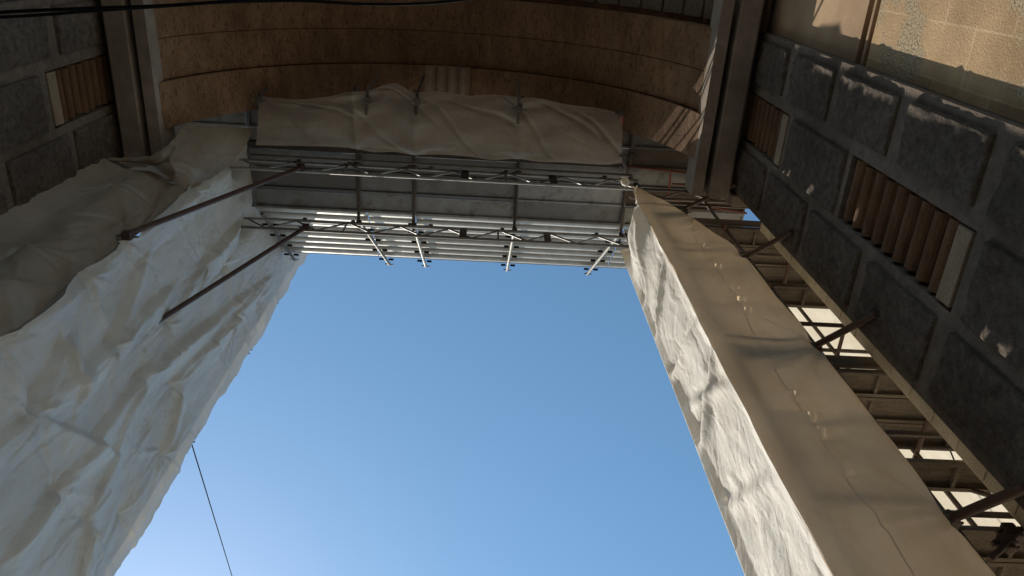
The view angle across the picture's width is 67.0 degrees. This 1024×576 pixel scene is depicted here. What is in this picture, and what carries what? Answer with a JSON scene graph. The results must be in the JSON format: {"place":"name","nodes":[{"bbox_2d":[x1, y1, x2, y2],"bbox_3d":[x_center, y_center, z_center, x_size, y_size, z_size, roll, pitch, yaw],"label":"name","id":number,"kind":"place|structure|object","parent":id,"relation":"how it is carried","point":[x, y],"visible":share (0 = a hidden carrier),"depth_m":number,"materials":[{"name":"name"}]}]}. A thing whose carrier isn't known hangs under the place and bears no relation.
{"place":"outdoors","nodes":[
{"label":"outdoors","id":0,"kind":"place"},
{"bbox_2d":[114,209,759,575],"label":"sky","id":1,"kind":"structure","parent":0,"point":[406,417],"materials":[{"name":"blue"}]},
{"label":"ground","id":2,"kind":"structure","parent":0,"visible":0},
{"bbox_2d":[40,189,278,442],"bbox_3d":[-4.998,1.225,8.615,1.416,18.000,3.571,3,-65,-2],"label":"scaffold","id":3,"kind":"object","parent":2,"relation":"on","point":[63,295],"visible":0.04,"depth_m":7.65,"materials":[{"name":"grey metal"}]},
{"bbox_2d":[0,144,309,575],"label":"tarpaulin","id":4,"kind":"object","parent":3,"relation":"attached to","point":[112,391],"visible":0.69,"depth_m":8.41,"materials":[{"name":"white fabric"}]},
{"bbox_2d":[116,163,308,240],"bbox_3d":[-3.695,-1.206,10.121,1.251,3.806,0.127,15,-67,-8],"label":"knee brace","id":5,"kind":"object","parent":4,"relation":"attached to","point":[126,235],"visible":1,"depth_m":9.57,"materials":[{"name":"black metal"}]},
{"bbox_2d":[158,223,313,323],"bbox_3d":[-3.775,-0.234,10.781,1.160,3.972,0.116,7,-66,-4],"label":"knee brace","id":6,"kind":"object","parent":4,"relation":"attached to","point":[204,291],"visible":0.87,"depth_m":10.59,"materials":[{"name":"grey metal"}]},
{"bbox_2d":[260,212,298,260],"bbox_3d":[-4.192,-0.896,13.928,0.272,1.477,1.472,-2,-65,0],"label":"canopy bracket","id":7,"kind":"object","parent":4,"relation":"attached to","point":[267,223],"visible":0.93,"depth_m":13.86,"materials":[{"name":"metal"}]},
{"bbox_2d":[129,166,252,183],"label":"deck plank","id":8,"kind":"object","parent":3,"relation":"on","point":[156,171],"visible":0.03,"depth_m":12.71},
{"bbox_2d":[174,124,248,147],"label":"deck plank","id":9,"kind":"object","parent":3,"relation":"on","point":[177,128],"visible":0.03,"depth_m":12.41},
{"bbox_2d":[192,444,231,575],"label":"stay wire","id":10,"kind":"object","parent":3,"relation":"attached to","point":[210,505],"visible":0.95,"depth_m":13.05,"materials":[{"name":"grey metal"}]},
{"bbox_2d":[173,183,254,206],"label":"deck plank","id":11,"kind":"object","parent":3,"relation":"on","point":[253,203],"visible":0.07,"depth_m":12.89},
{"bbox_2d":[185,111,247,126],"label":"deck plank","id":12,"kind":"object","parent":3,"relation":"on","point":[239,119],"visible":0.17,"depth_m":12.37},
{"bbox_2d":[247,148,250,166],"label":"deck plank","id":13,"kind":"object","parent":3,"relation":"on","point":[249,156],"visible":0.02,"depth_m":12.58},
{"bbox_2d":[241,217,628,247],"bbox_3d":[-1.370,-0.945,12.812,6.660,0.493,0.084,3,-65,-2],"label":"lattice girder","id":14,"kind":"object","parent":3,"relation":"attached to","point":[546,236],"visible":0.98,"depth_m":12.80,"materials":[{"name":"metal"}]},
{"bbox_2d":[352,86,362,226],"bbox_3d":[-2.505,-2.049,12.512,0.214,0.238,2.360,3,-65,-2],"label":"cross tube","id":15,"kind":"object","parent":14,"relation":"attached to","point":[358,220],"visible":0.48,"depth_m":12.79,"materials":[{"name":"grey metal"}]},
{"bbox_2d":[247,109,258,127],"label":"deck plank","id":16,"kind":"object","parent":15,"relation":"on","point":[252,115],"visible":0.07,"depth_m":12.37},
{"bbox_2d":[249,127,256,139],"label":"deck plank","id":17,"kind":"object","parent":15,"relation":"on","point":[254,135],"visible":0.05,"depth_m":12.50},
{"bbox_2d":[250,148,355,172],"bbox_3d":[-3.395,-2.081,12.653,1.735,0.056,0.325,3,-65,-2],"label":"deck plank","id":18,"kind":"object","parent":15,"relation":"on","point":[303,153],"visible":0.62,"depth_m":12.66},
{"bbox_2d":[252,170,355,192],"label":"deck plank","id":19,"kind":"object","parent":15,"relation":"on","point":[319,182],"visible":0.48,"depth_m":12.84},
{"bbox_2d":[253,188,356,211],"bbox_3d":[-3.436,-1.472,12.931,1.735,0.056,0.325,3,-65,-2],"label":"deck plank","id":20,"kind":"object","parent":15,"relation":"on","point":[305,199],"visible":0.98,"depth_m":12.95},
{"bbox_2d":[255,207,378,256],"bbox_3d":[-3.436,-0.993,13.937,1.860,1.424,1.406,3,-65,-2],"label":"canopy sheet","id":21,"kind":"object","parent":20,"relation":"on","point":[331,243],"visible":0.71,"depth_m":13.97,"materials":[{"name":"silver metal"}]},
{"bbox_2d":[356,218,393,265],"bbox_3d":[-2.486,-0.813,13.995,0.270,1.477,1.507,-9,-66,3],"label":"canopy bracket","id":22,"kind":"object","parent":15,"relation":"attached to","point":[378,248],"visible":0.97,"depth_m":14.21,"materials":[{"name":"metal"}]},
{"bbox_2d":[359,176,411,195],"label":"deck plank","id":23,"kind":"object","parent":15,"relation":"on","point":[385,185],"visible":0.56,"depth_m":12.87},
{"bbox_2d":[359,154,411,175],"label":"deck plank","id":24,"kind":"object","parent":15,"relation":"on","point":[385,158],"visible":0.68,"depth_m":12.73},
{"bbox_2d":[360,193,411,214],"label":"deck plank","id":25,"kind":"object","parent":15,"relation":"on","point":[387,204],"visible":0.98,"depth_m":13.02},
{"bbox_2d":[367,213,420,258],"bbox_3d":[-2.096,-0.928,13.989,0.795,1.424,1.406,3,-65,-2],"label":"canopy sheet","id":26,"kind":"object","parent":25,"relation":"on","point":[399,247],"visible":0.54,"depth_m":14.01,"materials":[{"name":"silver metal"}]},
{"bbox_2d":[411,89,419,230],"bbox_3d":[-1.587,-2.004,12.549,0.214,0.238,2.360,3,-65,-2],"label":"cross tube","id":27,"kind":"object","parent":14,"relation":"attached to","point":[413,194],"visible":0.51,"depth_m":12.83,"materials":[{"name":"grey metal"}]},
{"bbox_2d":[408,220,431,266],"bbox_3d":[-1.677,-0.774,14.027,0.272,1.477,1.472,-2,-65,0],"label":"canopy bracket","id":28,"kind":"object","parent":27,"relation":"attached to","point":[421,250],"visible":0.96,"depth_m":14.20,"materials":[{"name":"metal"}]},
{"bbox_2d":[415,179,514,200],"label":"deck plank","id":29,"kind":"object","parent":27,"relation":"on","point":[464,190],"visible":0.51,"depth_m":12.94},
{"bbox_2d":[512,96,524,234],"bbox_3d":[0.110,-1.922,12.615,0.214,0.238,2.360,3,-65,-2],"label":"cross tube","id":30,"kind":"object","parent":14,"relation":"attached to","point":[515,201],"visible":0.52,"depth_m":12.90,"materials":[{"name":"grey metal"}]},
{"bbox_2d":[415,196,513,219],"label":"deck plank","id":31,"kind":"object","parent":30,"relation":"on","point":[464,208],"visible":1,"depth_m":13.06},
{"bbox_2d":[416,215,512,262],"bbox_3d":[-0.853,-0.869,14.038,1.665,1.424,1.406,3,-65,-2],"label":"canopy sheet","id":32,"kind":"object","parent":31,"relation":"on","point":[464,250],"visible":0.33,"depth_m":14.07,"materials":[{"name":"white metal"}]},
{"bbox_2d":[416,157,516,180],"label":"deck plank","id":33,"kind":"object","parent":30,"relation":"on","point":[465,162],"visible":0.58,"depth_m":12.76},
{"bbox_2d":[501,226,520,270],"bbox_3d":[-0.019,-0.695,14.092,0.271,1.476,1.467,4,-66,-3],"label":"canopy bracket","id":34,"kind":"object","parent":30,"relation":"attached to","point":[510,253],"visible":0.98,"depth_m":14.37,"materials":[{"name":"metal"}]},
{"bbox_2d":[516,202,621,225],"bbox_3d":[0.973,-1.265,13.115,1.840,0.056,0.325,3,-65,-2],"label":"deck plank","id":35,"kind":"object","parent":30,"relation":"on","point":[568,213],"visible":0.98,"depth_m":13.14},
{"bbox_2d":[510,220,624,267],"bbox_3d":[0.938,-0.782,14.109,1.895,1.424,1.406,3,-65,-2],"label":"canopy sheet","id":36,"kind":"object","parent":35,"relation":"on","point":[554,254],"visible":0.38,"depth_m":14.14,"materials":[{"name":"white metal"}]},
{"bbox_2d":[517,184,623,206],"bbox_3d":[0.993,-1.564,12.965,1.840,0.056,0.325,3,-65,-2],"label":"deck plank","id":37,"kind":"object","parent":30,"relation":"on","point":[570,195],"visible":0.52,"depth_m":12.99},
{"bbox_2d":[622,131,630,147],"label":"deck plank","id":38,"kind":"object","parent":30,"relation":"on","point":[626,137],"visible":0.03,"depth_m":12.63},
{"bbox_2d":[618,133,637,241],"bbox_3d":[1.927,-1.835,12.687,0.214,0.238,2.360,3,-65,-2],"label":"cross tube","id":39,"kind":"object","parent":14,"relation":"attached to","point":[631,155],"visible":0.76,"depth_m":12.85,"materials":[{"name":"grey metal"}]},
{"bbox_2d":[519,163,624,186],"bbox_3d":[1.013,-1.873,12.837,1.840,0.056,0.325,3,-65,-2],"label":"deck plank","id":40,"kind":"object","parent":39,"relation":"on","point":[570,168],"visible":0.65,"depth_m":12.85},
{"bbox_2d":[520,148,628,167],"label":"deck plank","id":41,"kind":"object","parent":39,"relation":"on","point":[625,151],"visible":0.11,"depth_m":12.73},
{"bbox_2d":[584,231,622,274],"bbox_3d":[1.673,-0.613,14.158,0.271,1.476,1.495,13,-66,-7],"label":"canopy bracket","id":42,"kind":"object","parent":39,"relation":"attached to","point":[598,260],"visible":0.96,"depth_m":14.33,"materials":[{"name":"metal"}]},
{"bbox_2d":[633,135,677,150],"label":"deck plank","id":43,"kind":"object","parent":39,"relation":"on","point":[640,142],"visible":0.23,"depth_m":12.64,"materials":[{"name":"wood"}]},
{"bbox_2d":[629,169,686,189],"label":"deck plank","id":44,"kind":"object","parent":39,"relation":"on","point":[652,179],"visible":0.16,"depth_m":12.90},
{"bbox_2d":[630,149,688,171],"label":"deck plank","id":45,"kind":"object","parent":39,"relation":"on","point":[669,160],"visible":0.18,"depth_m":12.76,"materials":[{"name":"brown wood"}]},
{"bbox_2d":[623,207,744,226],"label":"deck plank","id":46,"kind":"object","parent":39,"relation":"on","point":[629,211],"visible":0.21,"depth_m":13.17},
{"bbox_2d":[607,226,629,268],"bbox_3d":[2.790,-0.693,14.182,1.785,1.424,1.406,3,-65,-2],"label":"canopy sheet","id":47,"kind":"object","parent":46,"relation":"on","point":[617,261],"visible":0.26,"depth_m":14.61,"materials":[{"name":"white metal"}]},
{"bbox_2d":[626,190,744,212],"bbox_3d":[2.941,-1.470,13.042,2.048,0.056,0.325,3,-65,-2],"label":"deck plank","id":48,"kind":"object","parent":39,"relation":"on","point":[662,194],"visible":0.19,"depth_m":13.05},
{"bbox_2d":[229,158,642,190],"bbox_3d":[-1.254,-1.813,12.197,6.620,0.533,0.084,3,-65,-2],"label":"lattice girder","id":49,"kind":"object","parent":3,"relation":"attached to","point":[465,176],"visible":0.98,"depth_m":12.16,"materials":[{"name":"metal"}]},
{"bbox_2d":[620,177,628,186],"bbox_3d":[1.776,-1.669,12.157,0.136,0.253,0.123,3,-65,-2],"label":"cloth bundle","id":50,"kind":"object","parent":49,"relation":"hanging from","point":[624,181],"visible":1,"depth_m":12.09,"materials":[{"name":"beige fabric"}]},
{"bbox_2d":[619,168,629,177],"bbox_3d":[1.829,-1.869,12.601,0.178,0.186,0.173,3,-65,-2],"label":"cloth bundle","id":51,"kind":"object","parent":49,"relation":"attached to","point":[622,171],"visible":0.45,"depth_m":12.54,"materials":[{"name":"beige fabric"}]},
{"bbox_2d":[0,0,1023,527],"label":"stone archway","id":52,"kind":"object","parent":2,"relation":"on","point":[870,152],"visible":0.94,"depth_m":8.46,"materials":[{"name":"stone"}]},
{"bbox_2d":[0,124,255,336],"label":"tarpaulin","id":53,"kind":"object","parent":52,"relation":"hanging from","point":[55,240],"visible":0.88,"depth_m":8.41,"materials":[{"name":"beige fabric"}]},
{"bbox_2d":[0,0,264,13],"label":"power cable","id":54,"kind":"object","parent":52,"relation":"attached to","point":[116,7],"visible":1,"depth_m":6.17,"materials":[{"name":"black rubber"}]},
{"bbox_2d":[0,0,470,18],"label":"power cable","id":55,"kind":"object","parent":52,"relation":"attached to","point":[307,1],"visible":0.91,"depth_m":6.23,"materials":[{"name":"black rubber"}]},
{"bbox_2d":[252,87,268,106],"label":"hanger tube","id":56,"kind":"object","parent":52,"relation":"hanging from","point":[259,98],"visible":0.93,"depth_m":11.17,"materials":[{"name":"grey metal"}]},
{"bbox_2d":[361,73,378,114],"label":"hanger tube","id":57,"kind":"object","parent":52,"relation":"hanging from","point":[367,100],"visible":1,"depth_m":11.22,"materials":[{"name":"grey metal"}]},
{"bbox_2d":[256,83,621,164],"bbox_3d":[-1.066,-2.453,11.520,5.623,0.386,1.131,3,-65,-2],"label":"tarpaulin","id":58,"kind":"object","parent":57,"relation":"hanging from","point":[480,126],"visible":1,"depth_m":11.51,"materials":[{"name":"beige fabric"}]},
{"bbox_2d":[247,139,631,176],"bbox_3d":[-1.108,-2.051,12.214,6.050,0.190,0.220,3,-65,-2],"label":"sheet rail","id":59,"kind":"object","parent":58,"relation":"attached to","point":[251,143],"visible":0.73,"depth_m":12.14,"materials":[{"name":"grey metal"}]},
{"bbox_2d":[615,110,629,173],"bbox_3d":[1.660,-2.197,11.771,0.252,0.464,1.112,-7,-65,2],"label":"edge tube","id":60,"kind":"object","parent":58,"relation":"attached to","point":[621,113],"visible":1,"depth_m":11.56,"materials":[{"name":"grey metal"}]},
{"bbox_2d":[410,75,424,114],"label":"hanger tube","id":61,"kind":"object","parent":52,"relation":"hanging from","point":[417,101],"visible":1,"depth_m":11.22,"materials":[{"name":"grey metal"}]},
{"bbox_2d":[512,80,526,123],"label":"hanger tube","id":62,"kind":"object","parent":52,"relation":"hanging from","point":[519,108],"visible":1,"depth_m":11.28,"materials":[{"name":"grey metal"}]},
{"bbox_2d":[624,182,737,214],"bbox_3d":[2.455,-1.112,11.047,1.490,1.004,0.554,-23,-67,9],"label":"tie tube","id":63,"kind":"object","parent":52,"relation":"attached to","point":[690,205],"visible":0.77,"depth_m":11.37,"materials":[{"name":"grey metal"}]},
{"bbox_2d":[740,229,793,262],"bbox_3d":[2.595,-0.503,9.128,1.011,1.261,0.903,3,-65,-2],"label":"tie tube","id":64,"kind":"object","parent":52,"relation":"attached to","point":[790,232],"visible":0.48,"depth_m":9.00,"materials":[{"name":"grey metal"}]},
{"bbox_2d":[810,310,878,351],"bbox_3d":[2.684,0.393,7.146,1.011,1.032,0.932,3,-65,-2],"label":"tie tube","id":65,"kind":"object","parent":52,"relation":"attached to","point":[854,325],"visible":0.59,"depth_m":7.06,"materials":[{"name":"grey metal"}]},
{"bbox_2d":[942,481,1023,529],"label":"tie tube","id":66,"kind":"object","parent":52,"relation":"attached to","point":[955,517],"visible":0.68,"depth_m":5.04,"materials":[{"name":"grey metal"}]},
{"bbox_2d":[986,522,1023,562],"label":"coupler cluster","id":67,"kind":"object","parent":52,"relation":"attached to","point":[1009,537],"visible":1,"depth_m":5.24,"materials":[{"name":"black metal"}]},
{"bbox_2d":[624,182,1013,574],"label":"scaffold","id":68,"kind":"object","parent":2,"relation":"on","point":[837,360],"visible":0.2,"depth_m":7.80,"materials":[{"name":"grey metal"}]},
{"bbox_2d":[630,188,727,202],"bbox_3d":[3.016,-1.471,12.386,2.352,0.597,0.047,3,-65,-2],"label":"lattice girder","id":69,"kind":"object","parent":68,"relation":"attached to","point":[679,191],"visible":0.43,"depth_m":12.22,"materials":[{"name":"grey metal"}]},
{"bbox_2d":[628,165,746,213],"bbox_3d":[2.929,-1.655,12.800,2.162,0.036,0.546,9,-66,-5],"label":"scaffolding","id":70,"kind":"object","parent":68,"relation":"attached to","point":[670,175],"visible":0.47,"depth_m":12.72,"materials":[{"name":"grey metal"}]},
{"bbox_2d":[659,243,792,267],"bbox_3d":[3.534,-0.463,11.338,2.900,0.050,0.280,3,-65,-2],"label":"deck plank","id":71,"kind":"object","parent":68,"relation":"on","point":[769,261],"visible":0.07,"depth_m":11.38,"materials":[{"name":"brown wood"}]},
{"bbox_2d":[620,186,833,575],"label":"tarpaulin","id":72,"kind":"object","parent":68,"relation":"hanging from","point":[769,533],"visible":0.98,"depth_m":7.19,"materials":[{"name":"white fabric"}]},
{"bbox_2d":[694,228,775,248],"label":"deck plank","id":73,"kind":"object","parent":68,"relation":"on","point":[749,238],"visible":0.23,"depth_m":11.23,"materials":[{"name":"wood"}]},
{"bbox_2d":[757,266,806,283],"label":"deck plank","id":74,"kind":"object","parent":68,"relation":"on","point":[774,274],"visible":0.02,"depth_m":11.49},
{"bbox_2d":[737,287,828,308],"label":"deck plank","id":75,"kind":"object","parent":68,"relation":"on","point":[800,298],"visible":0.2,"depth_m":9.42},
{"bbox_2d":[631,186,995,575],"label":"tarpaulin","id":76,"kind":"object","parent":68,"relation":"hanging from","point":[863,500],"visible":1,"depth_m":6.30,"materials":[{"name":"white fabric"}]},
{"bbox_2d":[700,307,1019,526],"bbox_3d":[4.002,2.265,6.936,4.050,13.400,0.107,3,-65,-2],"label":"tarpaulin","id":77,"kind":"object","parent":68,"relation":"attached to","point":[850,341],"visible":0.06,"depth_m":8.16,"materials":[{"name":"white fabric"}]},
{"bbox_2d":[840,368,907,398],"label":"deck plank","id":78,"kind":"object","parent":68,"relation":"on","point":[873,386],"visible":0.18,"depth_m":7.61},
{"bbox_2d":[858,396,924,423],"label":"deck plank","id":79,"kind":"object","parent":68,"relation":"on","point":[893,410],"visible":0.15,"depth_m":7.74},
{"bbox_2d":[878,422,950,446],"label":"deck plank","id":80,"kind":"object","parent":68,"relation":"on","point":[927,441],"visible":0.01,"depth_m":7.88,"materials":[{"name":"wood"}]},
{"bbox_2d":[906,458,990,492],"bbox_3d":[3.637,1.530,6.291,2.900,0.050,0.280,3,-65,-2],"label":"deck plank","id":81,"kind":"object","parent":68,"relation":"on","point":[947,475],"visible":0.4,"depth_m":6.31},
{"bbox_2d":[959,525,1023,562],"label":"deck plank","id":82,"kind":"object","parent":68,"relation":"on","point":[980,538],"visible":0.16,"depth_m":5.59,"materials":[{"name":"brown wood"}]},
{"bbox_2d":[986,561,1023,575],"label":"deck plank","id":83,"kind":"object","parent":68,"relation":"on","point":[1007,568],"visible":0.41,"depth_m":5.68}
]}

